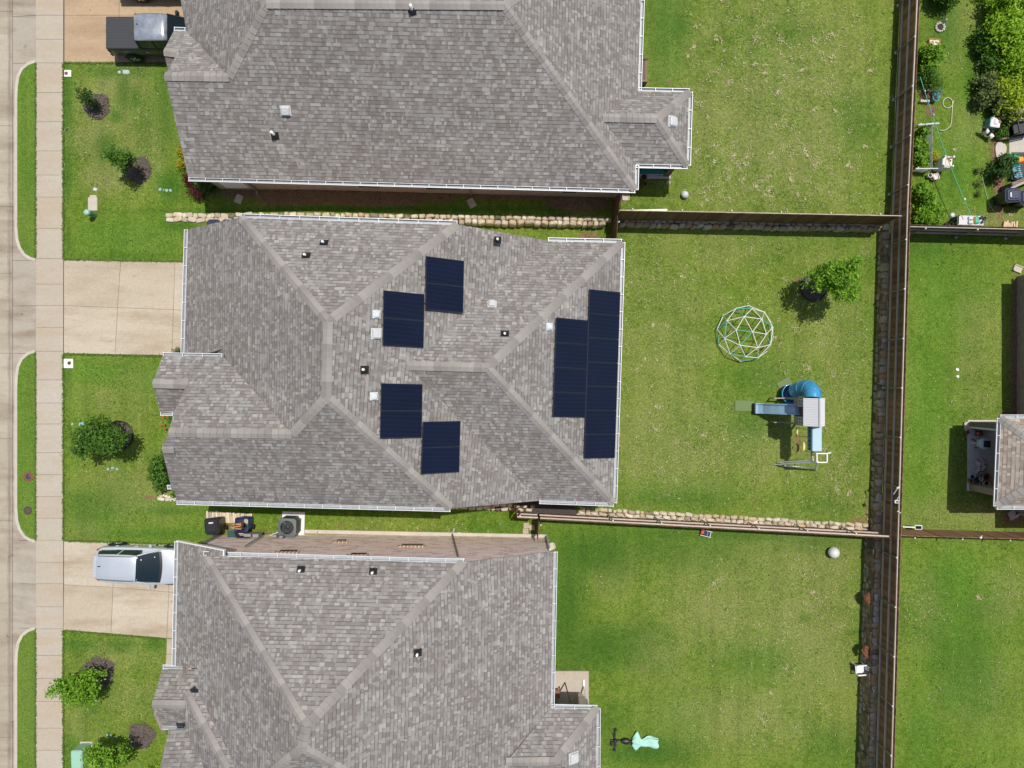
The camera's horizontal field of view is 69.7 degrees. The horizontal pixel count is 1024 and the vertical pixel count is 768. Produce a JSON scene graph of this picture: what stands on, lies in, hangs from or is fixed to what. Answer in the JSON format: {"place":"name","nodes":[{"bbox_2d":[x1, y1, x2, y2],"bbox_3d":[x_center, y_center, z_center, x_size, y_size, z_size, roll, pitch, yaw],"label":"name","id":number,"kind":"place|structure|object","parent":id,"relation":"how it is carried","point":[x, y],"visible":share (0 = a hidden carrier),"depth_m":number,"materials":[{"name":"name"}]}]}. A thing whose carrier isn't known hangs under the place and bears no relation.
{"place":"outdoors","nodes":[
{"label":"outdoors","id":0,"kind":"place"},
{"bbox_2d":[0,0,12,767],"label":"street","id":1,"kind":"structure","parent":0,"point":[5,392],"depth_m":36.12,"materials":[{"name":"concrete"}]},
{"bbox_2d":[13,16,19,654],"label":"street bed","id":2,"kind":"object","parent":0,"point":[15,260],"depth_m":36.16,"materials":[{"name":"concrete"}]},
{"bbox_2d":[14,60,35,260],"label":"kerb","id":3,"kind":"structure","parent":2,"relation":"on","point":[15,158],"depth_m":35.99,"materials":[{"name":"concrete"}]},
{"bbox_2d":[14,350,35,542],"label":"kerb","id":4,"kind":"structure","parent":2,"relation":"on","point":[15,447],"depth_m":35.99,"materials":[{"name":"concrete"}]},
{"bbox_2d":[14,627,35,767],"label":"kerb","id":5,"kind":"structure","parent":2,"relation":"on","point":[15,691],"depth_m":35.99,"materials":[{"name":"concrete"}]},
{"bbox_2d":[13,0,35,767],"bbox_3d":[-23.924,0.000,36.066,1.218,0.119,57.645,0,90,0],"label":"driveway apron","id":6,"kind":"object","parent":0,"point":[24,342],"visible":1,"depth_m":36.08,"materials":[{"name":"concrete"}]},
{"bbox_2d":[17,63,35,257],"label":"verge grass","id":7,"kind":"structure","parent":0,"point":[26,164],"depth_m":36.00,"materials":[{"name":"green plant"}]},
{"bbox_2d":[17,352,35,539],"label":"verge grass","id":8,"kind":"structure","parent":0,"point":[26,392],"depth_m":36.00,"materials":[{"name":"green plant"}]},
{"bbox_2d":[23,472,32,481],"bbox_3d":[-23.678,4.538,35.982,0.500,0.032,0.500,0,90,0],"label":"access cover","id":9,"kind":"object","parent":8,"relation":"on","point":[27,476],"visible":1,"depth_m":35.97,"materials":[{"name":"metal"}]},
{"bbox_2d":[17,630,35,767],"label":"verge grass","id":10,"kind":"structure","parent":0,"point":[26,717],"depth_m":36.00,"materials":[{"name":"green plant"}]},
{"bbox_2d":[36,0,62,767],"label":"pavement","id":11,"kind":"structure","parent":0,"point":[49,377],"depth_m":35.99,"materials":[{"name":"concrete"}]},
{"bbox_2d":[63,541,172,663],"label":"driveway","id":12,"kind":"structure","parent":0,"point":[131,610],"depth_m":35.98,"materials":[{"name":"beige concrete"}]},
{"bbox_2d":[63,541,63,623],"bbox_3d":[-21.946,9.852,35.993,0.070,0.001,4.337,0,90,0],"label":"expansion joint","id":13,"kind":"object","parent":12,"relation":"on","point":[63,582],"visible":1,"depth_m":35.99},
{"bbox_2d":[93,541,173,589],"bbox_3d":[-17.787,8.679,35.203,4.490,1.556,2.166,2,90,0],"label":"parked car","id":14,"kind":"object","parent":12,"relation":"on","point":[123,562],"visible":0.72,"depth_m":34.73,"materials":[{"name":"silver metal"}]},
{"bbox_2d":[64,260,182,354],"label":"driveway","id":15,"kind":"structure","parent":0,"point":[153,289],"depth_m":35.98,"materials":[{"name":"beige concrete"}]},
{"bbox_2d":[63,261,63,353],"bbox_3d":[-21.946,-3.779,35.993,0.070,0.001,4.575,0,90,0],"label":"expansion joint","id":16,"kind":"object","parent":15,"relation":"on","point":[63,307],"visible":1,"depth_m":35.99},
{"bbox_2d":[64,0,183,62],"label":"driveway","id":17,"kind":"structure","parent":0,"point":[85,30],"depth_m":35.98,"materials":[{"name":"beige concrete"}]},
{"bbox_2d":[106,10,185,62],"bbox_3d":[-16.875,-16.600,35.031,4.950,1.900,2.100,0,90,0],"label":"pickup truck","id":18,"kind":"object","parent":17,"relation":"on","point":[137,38],"visible":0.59,"depth_m":34.72,"materials":[{"name":"black metal"}]},
{"bbox_2d":[63,0,1023,767],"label":"lawn","id":19,"kind":"structure","parent":0,"point":[625,608],"depth_m":36.01,"materials":[{"name":"green plant"}]},
{"bbox_2d":[64,359,73,367],"bbox_3d":[-21.698,-1.003,35.974,0.460,0.083,0.460,0,90,0],"label":"meter box","id":20,"kind":"object","parent":19,"relation":"on","point":[68,363],"visible":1,"depth_m":35.95,"materials":[{"name":"white plastic"}]},
{"bbox_2d":[43,665,107,713],"bbox_3d":[-20.428,14.293,34.728,2.487,2.653,2.030,0,90,0],"label":"young tree","id":21,"kind":"object","parent":19,"relation":"on","point":[83,687],"visible":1,"depth_m":34.23,"materials":[{"name":"green plant"}]},
{"bbox_2d":[71,741,92,767],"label":"utility cabinet","id":22,"kind":"object","parent":19,"relation":"on","point":[76,753],"visible":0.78,"depth_m":35.16,"materials":[{"name":"metal"}]},
{"bbox_2d":[74,83,99,109],"bbox_3d":[-20.346,-13.650,35.284,0.949,1.538,1.178,-44,90,0],"label":"young tree","id":23,"kind":"object","parent":19,"relation":"on","point":[88,99],"visible":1,"depth_m":35.01,"materials":[{"name":"green plant"}]},
{"bbox_2d":[83,209,96,217],"bbox_3d":[-20.432,-8.248,35.615,0.280,0.770,0.280,0,90,0],"label":"utility pedestal","id":24,"kind":"object","parent":19,"relation":"on","point":[89,213],"visible":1,"depth_m":35.44,"materials":[{"name":"green plastic"}]},
{"bbox_2d":[88,195,97,210],"bbox_3d":[-20.507,-8.859,35.970,0.460,0.080,0.780,0,90,0],"label":"concrete pad","id":25,"kind":"object","parent":19,"relation":"on","point":[92,202],"visible":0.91,"depth_m":35.93,"materials":[{"name":"beige concrete"}]},
{"bbox_2d":[83,93,109,119],"bbox_3d":[-20.326,-13.589,35.958,1.322,0.068,1.344,0,90,0],"label":"mulch bed","id":26,"kind":"object","parent":19,"relation":"on","point":[102,112],"visible":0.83,"depth_m":35.95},
{"bbox_2d":[64,413,131,461],"bbox_3d":[-19.073,2.491,34.363,3.142,3.382,2.391,0,90,0],"label":"young tree","id":27,"kind":"object","parent":19,"relation":"on","point":[101,440],"visible":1,"depth_m":33.58,"materials":[{"name":"green plant"}]},
{"bbox_2d":[81,656,114,688],"bbox_3d":[-20.272,14.125,35.958,1.670,0.068,1.726,0,90,0],"label":"mulch bed","id":28,"kind":"object","parent":19,"relation":"on","point":[107,664],"visible":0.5,"depth_m":35.95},
{"bbox_2d":[33,61,182,767],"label":"edge grass","id":29,"kind":"structure","parent":19,"relation":"on","point":[63,400],"depth_m":35.96,"materials":[{"name":"green plant"}]},
{"bbox_2d":[80,736,139,767],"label":"young tree","id":30,"kind":"object","parent":19,"relation":"on","point":[97,756],"visible":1,"depth_m":33.97,"materials":[{"name":"green plant"}]},
{"bbox_2d":[100,144,139,175],"bbox_3d":[-18.280,-10.538,34.761,1.313,2.585,1.226,41,90,0],"label":"young tree","id":31,"kind":"object","parent":19,"relation":"on","point":[124,160],"visible":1,"depth_m":34.07,"materials":[{"name":"green plant"}]},
{"bbox_2d":[106,421,133,448],"bbox_3d":[-19.228,2.507,35.951,1.443,0.082,1.443,0,90,0],"label":"mulch bed","id":32,"kind":"object","parent":19,"relation":"on","point":[126,427],"visible":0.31,"depth_m":35.95,"materials":[{"name":"brown wood"}]},
{"bbox_2d":[124,156,150,183],"bbox_3d":[-18.300,-10.462,35.958,1.430,0.069,1.433,0,90,0],"label":"mulch bed","id":33,"kind":"object","parent":19,"relation":"on","point":[143,166],"visible":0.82,"depth_m":35.95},
{"bbox_2d":[128,723,155,748],"bbox_3d":[-18.107,17.244,35.958,1.384,0.068,1.359,0,90,0],"label":"mulch bed","id":34,"kind":"object","parent":19,"relation":"on","point":[146,733],"visible":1,"depth_m":35.95,"materials":[{"name":"brown soil"}]},
{"bbox_2d":[146,452,169,496],"bbox_3d":[-16.916,4.320,35.309,1.133,1.762,2.101,0,90,0],"label":"shrub","id":35,"kind":"object","parent":19,"relation":"on","point":[159,480],"visible":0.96,"depth_m":35.05,"materials":[{"name":"green plant"}]},
{"bbox_2d":[157,494,175,501],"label":"stone retaining wall","id":36,"kind":"structure","parent":19,"relation":"on","point":[164,497],"depth_m":35.90,"materials":[{"name":"stone"}]},
{"bbox_2d":[174,145,184,167],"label":"shrub","id":37,"kind":"object","parent":19,"relation":"on","point":[182,161],"visible":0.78,"depth_m":35.68,"materials":[{"name":"yellow plant"}]},
{"bbox_2d":[181,171,203,202],"bbox_3d":[-15.462,-9.595,35.623,0.962,0.982,1.657,-12,90,0],"label":"shrub","id":38,"kind":"object","parent":19,"relation":"on","point":[198,195],"visible":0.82,"depth_m":35.45,"materials":[{"name":"red plant"}]},
{"bbox_2d":[192,182,216,195],"bbox_3d":[-14.834,-9.634,35.337,1.238,1.345,1.024,0,90,0],"label":"shrub","id":39,"kind":"object","parent":19,"relation":"on","point":[208,187],"visible":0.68,"depth_m":35.26,"materials":[{"name":"green plant"}]},
{"bbox_2d":[204,516,227,534],"bbox_3d":[-14.252,6.766,35.429,0.713,1.210,0.810,-4,90,0],"label":"trash cart","id":40,"kind":"object","parent":19,"relation":"on","point":[214,525],"visible":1,"depth_m":34.90,"materials":[{"name":"black plastic"}]},
{"bbox_2d":[206,510,251,523],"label":"slat path","id":41,"kind":"structure","parent":19,"relation":"on","point":[229,518],"depth_m":36.01,"materials":[{"name":"brown wood"}]},
{"bbox_2d":[234,516,254,537],"bbox_3d":[-12.916,6.909,35.574,0.651,1.108,1.077,3,90,0],"label":"trash cart","id":42,"kind":"object","parent":19,"relation":"on","point":[241,532],"visible":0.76,"depth_m":35.32,"materials":[{"name":"blue plastic"}]},
{"bbox_2d":[278,511,304,536],"bbox_3d":[-10.791,7.003,35.818,1.120,1.005,1.412,2,90,0],"label":"air conditioner","id":43,"kind":"object","parent":19,"relation":"on","point":[291,523],"visible":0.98,"depth_m":35.40,"materials":[{"name":"grey metal"}]},
{"bbox_2d":[152,528,600,767],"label":"house","id":44,"kind":"structure","parent":19,"relation":"on","point":[356,649],"depth_m":30.61,"materials":[{"name":"brick"}]},
{"bbox_2d":[398,544,425,546],"bbox_3d":[-4.617,7.470,34.025,1.263,0.630,0.076,0,90,0],"label":"window","id":45,"kind":"structure","parent":44,"relation":"in","point":[402,545],"depth_m":33.89,"materials":[{"name":"glass"}]},
{"bbox_2d":[152,214,624,511],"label":"house","id":46,"kind":"structure","parent":19,"relation":"on","point":[325,362],"depth_m":29.93,"materials":[{"name":"brick"}]},
{"bbox_2d":[165,211,611,228],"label":"stone retaining wall","id":47,"kind":"structure","parent":19,"relation":"on","point":[531,220],"depth_m":35.48,"materials":[{"name":"stone"}]},
{"bbox_2d":[163,0,692,197],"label":"house","id":48,"kind":"structure","parent":19,"relation":"on","point":[530,97],"depth_m":31.31,"materials":[{"name":"grey brick"}]},
{"bbox_2d":[639,168,664,176],"bbox_3d":[6.660,-10.250,35.108,1.200,0.665,0.620,0,90,0],"label":"patio table","id":49,"kind":"object","parent":48,"relation":"on","point":[651,171],"visible":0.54,"depth_m":34.77,"materials":[{"name":"teal glass"}]},
{"bbox_2d":[451,504,533,511],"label":"stone retaining wall","id":50,"kind":"structure","parent":19,"relation":"on","point":[503,507],"depth_m":35.97,"materials":[{"name":"stone"}]},
{"bbox_2d":[517,510,537,518],"bbox_3d":[0.736,6.206,35.445,0.969,2.210,0.199,3,90,0],"label":"board fence","id":51,"kind":"object","parent":50,"relation":"on","point":[523,515],"visible":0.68,"depth_m":34.99,"materials":[{"name":"brown wood"}]},
{"bbox_2d":[64,0,1023,762],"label":"loose straw","id":52,"kind":"object","parent":19,"relation":"on","point":[744,358],"visible":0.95,"depth_m":35.97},
{"bbox_2d":[517,501,576,514],"bbox_3d":[1.724,6.101,36.000,2.964,0.040,0.697,2,90,0],"label":"gravel strip","id":53,"kind":"object","parent":19,"relation":"on","point":[538,508],"visible":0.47,"depth_m":35.98,"materials":[{"name":"grey gravel"}]},
{"bbox_2d":[612,193,621,238],"bbox_3d":[5.007,-7.872,34.895,0.202,2.309,2.056,2,90,0],"label":"board fence","id":54,"kind":"object","parent":19,"relation":"on","point":[617,199],"visible":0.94,"depth_m":34.68,"materials":[{"name":"brown wood"}]},
{"bbox_2d":[610,728,658,750],"bbox_3d":[6.059,17.670,36.308,2.382,0.285,1.100,3,90,0],"label":"patio umbrella","id":55,"kind":"object","parent":19,"relation":"on","point":[637,741],"visible":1,"depth_m":36.26,"materials":[{"name":"green fabric"}]},
{"bbox_2d":[577,507,867,529],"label":"stone retaining wall","id":56,"kind":"structure","parent":19,"relation":"on","point":[724,518],"depth_m":35.96,"materials":[{"name":"stone"}]},
{"bbox_2d":[539,513,891,537],"bbox_3d":[9.542,6.667,35.419,16.462,2.262,0.200,3,90,0],"label":"board fence","id":57,"kind":"object","parent":56,"relation":"on","point":[864,532],"visible":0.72,"depth_m":35.10,"materials":[{"name":"brown wood"}]},
{"bbox_2d":[716,305,773,361],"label":"climbing dome","id":58,"kind":"structure","parent":19,"relation":"on","point":[751,331],"depth_m":35.18,"materials":[{"name":"white metal"}]},
{"bbox_2d":[735,400,754,411],"bbox_3d":[11.394,1.078,35.982,0.990,0.030,0.558,0,90,0],"label":"play mat","id":59,"kind":"object","parent":19,"relation":"on","point":[744,406],"visible":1,"depth_m":35.97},
{"bbox_2d":[617,220,881,232],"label":"stone retaining wall","id":60,"kind":"structure","parent":19,"relation":"on","point":[771,227],"depth_m":35.54,"materials":[{"name":"beige stone"}]},
{"bbox_2d":[618,208,901,224],"bbox_3d":[11.449,-7.911,34.654,13.001,1.892,0.199,1,90,0],"label":"board fence","id":61,"kind":"object","parent":19,"relation":"on","point":[779,217],"visible":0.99,"depth_m":34.45,"materials":[{"name":"brown wood"}]},
{"bbox_2d":[777,377,792,391],"bbox_3d":[13.362,0.025,35.982,0.700,0.030,0.520,-30,90,0],"label":"play mat","id":62,"kind":"object","parent":19,"relation":"on","point":[782,384],"visible":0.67,"depth_m":35.97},
{"bbox_2d":[753,380,830,470],"bbox_3d":[13.225,2.209,34.182,2.633,3.665,4.572,-9,90,0],"label":"playset","id":63,"kind":"object","parent":19,"relation":"on","point":[805,401],"visible":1,"depth_m":33.79,"materials":[{"name":"plastic"}]},
{"bbox_2d":[800,275,827,300],"bbox_3d":[14.770,-4.716,35.951,1.367,0.082,1.366,0,90,0],"label":"mulch bed","id":64,"kind":"object","parent":19,"relation":"on","point":[807,294],"visible":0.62,"depth_m":35.95,"materials":[{"name":"brown wood"}]},
{"bbox_2d":[643,0,1018,725],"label":"dead grass clots","id":65,"kind":"object","parent":19,"relation":"on","point":[769,188],"visible":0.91,"depth_m":35.45,"materials":[{"name":"plant"}]},
{"bbox_2d":[801,253,864,304],"bbox_3d":[14.701,-4.712,33.931,2.663,4.243,2.370,0,90,0],"label":"young tree","id":66,"kind":"object","parent":19,"relation":"on","point":[824,279],"visible":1,"depth_m":33.08,"materials":[{"name":"green plant"}]},
{"bbox_2d":[828,547,839,557],"bbox_3d":[15.839,8.300,36.180,0.553,0.540,0.553,0,90,0],"label":"ball","id":67,"kind":"object","parent":19,"relation":"on","point":[833,552],"visible":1,"depth_m":36.00,"materials":[{"name":"white plastic"}]},
{"bbox_2d":[851,660,869,675],"bbox_3d":[17.108,13.956,36.004,0.608,0.897,0.520,-5,90,0],"label":"plastic chair","id":68,"kind":"object","parent":19,"relation":"on","point":[859,668],"visible":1,"depth_m":36.01,"materials":[{"name":"white plastic"}]},
{"bbox_2d":[857,529,881,767],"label":"stone retaining wall","id":69,"kind":"structure","parent":19,"relation":"on","point":[868,682],"depth_m":35.63,"materials":[{"name":"grey stone"}]},
{"bbox_2d":[872,529,900,767],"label":"board fence","id":70,"kind":"object","parent":69,"relation":"on","point":[887,643],"visible":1,"depth_m":34.51,"materials":[{"name":"brown wood"}]},
{"bbox_2d":[870,224,889,530],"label":"stone retaining wall","id":71,"kind":"structure","parent":19,"relation":"on","point":[879,383],"depth_m":35.55,"materials":[{"name":"grey stone"}]},
{"bbox_2d":[879,208,909,535],"bbox_3d":[17.976,-0.539,34.664,0.202,1.872,15.139,2,90,0],"label":"board fence","id":72,"kind":"object","parent":71,"relation":"on","point":[896,340],"visible":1,"depth_m":34.51,"materials":[{"name":"brown wood"}]},
{"bbox_2d":[888,0,919,214],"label":"board fence","id":73,"kind":"object","parent":19,"relation":"on","point":[905,98],"visible":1,"depth_m":34.51,"materials":[{"name":"brown wood"}]},
{"bbox_2d":[920,77,970,215],"bbox_3d":[20.183,-11.050,34.228,0.036,0.486,6.840,-23,90,0],"label":"clothes line","id":74,"kind":"object","parent":73,"relation":"attached to","point":[943,147],"visible":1,"depth_m":34.37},
{"bbox_2d":[913,122,932,170],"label":"vegetable plants","id":75,"kind":"object","parent":19,"relation":"on","point":[921,146],"visible":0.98,"depth_m":35.15,"materials":[{"name":"green plant"}]},
{"bbox_2d":[912,122,938,172],"bbox_3d":[19.669,-11.285,35.153,1.091,0.795,2.195,0,90,0],"label":"lattice enclosure","id":76,"kind":"object","parent":19,"relation":"on","point":[929,153],"visible":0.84,"depth_m":34.95,"materials":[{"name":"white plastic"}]},
{"bbox_2d":[910,180,948,224],"bbox_3d":[19.879,-8.527,34.964,1.780,1.618,2.430,0,90,0],"label":"shrub","id":77,"kind":"object","parent":19,"relation":"on","point":[927,210],"visible":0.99,"depth_m":34.83,"materials":[{"name":"green plant"}]},
{"bbox_2d":[917,40,946,80],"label":"vegetable plants","id":78,"kind":"object","parent":19,"relation":"on","point":[931,54],"visible":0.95,"depth_m":34.79,"materials":[{"name":"green plant"}]},
{"bbox_2d":[917,67,946,96],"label":"vegetable plants","id":79,"kind":"object","parent":19,"relation":"on","point":[932,78],"visible":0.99,"depth_m":34.87,"materials":[{"name":"green plant"}]},
{"bbox_2d":[935,19,947,32],"bbox_3d":[20.666,-17.248,35.360,0.535,0.360,0.594,0,90,0],"label":"stone bird bath","id":80,"kind":"object","parent":19,"relation":"on","point":[940,27],"visible":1,"depth_m":35.45,"materials":[{"name":"stone"}]},
{"bbox_2d":[926,0,959,14],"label":"leafy tree","id":81,"kind":"object","parent":19,"relation":"on","point":[943,2],"visible":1,"depth_m":34.89,"materials":[{"name":"green plant"}]},
{"bbox_2d":[933,155,954,171],"bbox_3d":[20.615,-10.515,35.070,0.480,0.900,0.540,6,90,0],"label":"planter stand","id":82,"kind":"object","parent":19,"relation":"on","point":[942,164],"visible":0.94,"depth_m":34.84,"materials":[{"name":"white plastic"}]},
{"bbox_2d":[901,529,1023,540],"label":"board fence","id":83,"kind":"object","parent":19,"relation":"on","point":[960,534],"visible":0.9,"depth_m":34.57,"materials":[{"name":"brown wood"}]},
{"bbox_2d":[947,215,983,225],"bbox_3d":[21.573,-7.733,35.185,1.651,0.690,0.571,2,90,0],"label":"potting table","id":84,"kind":"object","parent":19,"relation":"on","point":[962,220],"visible":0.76,"depth_m":34.89,"materials":[{"name":"metal"}]},
{"bbox_2d":[910,225,1023,239],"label":"board fence","id":85,"kind":"object","parent":19,"relation":"on","point":[958,231],"visible":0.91,"depth_m":34.55,"materials":[{"name":"brown wood"}]},
{"bbox_2d":[967,25,1001,70],"bbox_3d":[22.573,-15.988,35.089,1.384,1.622,2.252,-13,90,0],"label":"shrub","id":86,"kind":"object","parent":19,"relation":"on","point":[988,61],"visible":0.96,"depth_m":34.94,"materials":[{"name":"green plant"}]},
{"bbox_2d":[967,66,1009,111],"bbox_3d":[22.754,-14.033,34.980,1.711,1.608,2.155,0,90,0],"label":"shrub","id":87,"kind":"object","parent":19,"relation":"on","point":[984,97],"visible":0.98,"depth_m":34.83,"materials":[{"name":"green plant"}]},
{"bbox_2d":[981,126,995,140],"bbox_3d":[22.772,-12.027,35.236,0.838,0.543,0.251,38,90,0],"label":"dog","id":88,"kind":"object","parent":19,"relation":"on","point":[988,133],"visible":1,"depth_m":35.12},
{"bbox_2d":[984,117,1000,130],"bbox_3d":[23.052,-12.482,35.235,0.497,0.570,0.480,8,90,0],"label":"cooler box","id":89,"kind":"object","parent":19,"relation":"on","point":[991,123],"visible":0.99,"depth_m":35.05,"materials":[{"name":"white plastic"}]},
{"bbox_2d":[967,275,1023,516],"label":"house","id":90,"kind":"structure","parent":19,"relation":"on","point":[1002,456],"depth_m":32.90,"materials":[{"name":"grey brick"}]},
{"bbox_2d":[975,458,986,474],"bbox_3d":[22.614,4.011,35.297,0.613,0.322,0.896,0,90,0],"label":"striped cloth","id":91,"kind":"object","parent":90,"relation":"on","point":[981,465],"visible":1,"depth_m":35.36,"materials":[{"name":"grey fabric"}]},
{"bbox_2d":[971,438,990,449],"bbox_3d":[22.195,2.824,35.071,0.890,0.826,0.547,3,90,0],"label":"grill","id":92,"kind":"object","parent":90,"relation":"on","point":[983,443],"visible":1,"depth_m":34.70,"materials":[{"name":"metal"}]},
{"bbox_2d":[968,0,1023,93],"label":"leafy tree","id":93,"kind":"object","parent":19,"relation":"on","point":[1008,15],"visible":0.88,"depth_m":34.37,"materials":[{"name":"green plant"}]},
{"bbox_2d":[985,98,1012,124],"bbox_3d":[23.311,-13.038,35.001,0.922,1.293,1.288,-44,90,0],"label":"shrub","id":94,"kind":"object","parent":19,"relation":"on","point":[1002,114],"visible":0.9,"depth_m":34.85,"materials":[{"name":"green plant"}]},
{"bbox_2d":[995,142,1006,158],"bbox_3d":[23.604,-11.245,35.510,0.544,0.060,0.866,0,90,0],"label":"paving stone","id":95,"kind":"object","parent":19,"relation":"on","point":[1000,147],"visible":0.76,"depth_m":35.48,"materials":[{"name":"beige stone"}]},
{"bbox_2d":[993,123,1009,140],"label":"leafy plant","id":96,"kind":"object","parent":19,"relation":"on","point":[1004,132],"visible":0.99,"depth_m":35.13,"materials":[{"name":"green plant"}]},
{"bbox_2d":[984,153,1020,181],"bbox_3d":[23.309,-10.283,34.935,1.367,1.259,1.503,0,90,0],"label":"shrub","id":97,"kind":"object","parent":19,"relation":"on","point":[1000,168],"visible":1,"depth_m":34.76,"materials":[{"name":"green plant"}]},
{"bbox_2d":[986,72,1023,126],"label":"shrub","id":98,"kind":"object","parent":19,"relation":"on","point":[1015,99],"visible":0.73,"depth_m":34.37,"materials":[{"name":"green plant"}]},
{"bbox_2d":[993,188,1020,206],"bbox_3d":[23.496,-8.858,34.940,0.766,1.180,0.670,-2,90,0],"label":"trash cart","id":99,"kind":"object","parent":19,"relation":"on","point":[1007,196],"visible":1,"depth_m":34.46,"materials":[{"name":"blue plastic"}]},
{"bbox_2d":[1002,220,1017,226],"bbox_3d":[24.019,-7.704,35.460,0.697,0.110,0.379,0,90,0],"label":"firewood","id":100,"kind":"object","parent":19,"relation":"on","point":[1010,224],"visible":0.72,"depth_m":35.42,"materials":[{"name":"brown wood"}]},
{"bbox_2d":[1000,106,1023,190],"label":"house","id":101,"kind":"structure","parent":19,"relation":"on","point":[1016,144],"depth_m":35.49,"materials":[{"name":"brown brick"}]},
{"bbox_2d":[1005,119,1023,137],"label":"storage rack","id":102,"kind":"object","parent":101,"relation":"on","point":[1016,128],"visible":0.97,"depth_m":34.91,"materials":[{"name":"black plastic"}]},
{"bbox_2d":[1009,152,1023,179],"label":"patio bench","id":103,"kind":"object","parent":101,"relation":"on","point":[1022,166],"visible":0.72,"depth_m":35.28,"materials":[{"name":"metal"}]},
{"bbox_2d":[1012,164,1022,177],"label":"striped towel","id":104,"kind":"object","parent":103,"relation":"on","point":[1019,173],"visible":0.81,"depth_m":35.18,"materials":[{"name":"blue fabric"}]},
{"bbox_2d":[1010,190,1023,207],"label":"trash cart","id":105,"kind":"object","parent":19,"relation":"on","point":[1020,204],"visible":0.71,"depth_m":34.82,"materials":[{"name":"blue plastic"}]},
{"bbox_2d":[642,57,647,85],"bbox_3d":[6.280,-14.950,35.230,0.400,0.540,1.150,0,90,0],"label":"wooden bench","id":106,"kind":"object","parent":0,"point":[644,74],"visible":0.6,"depth_m":35.03,"materials":[{"name":"brown wood"}]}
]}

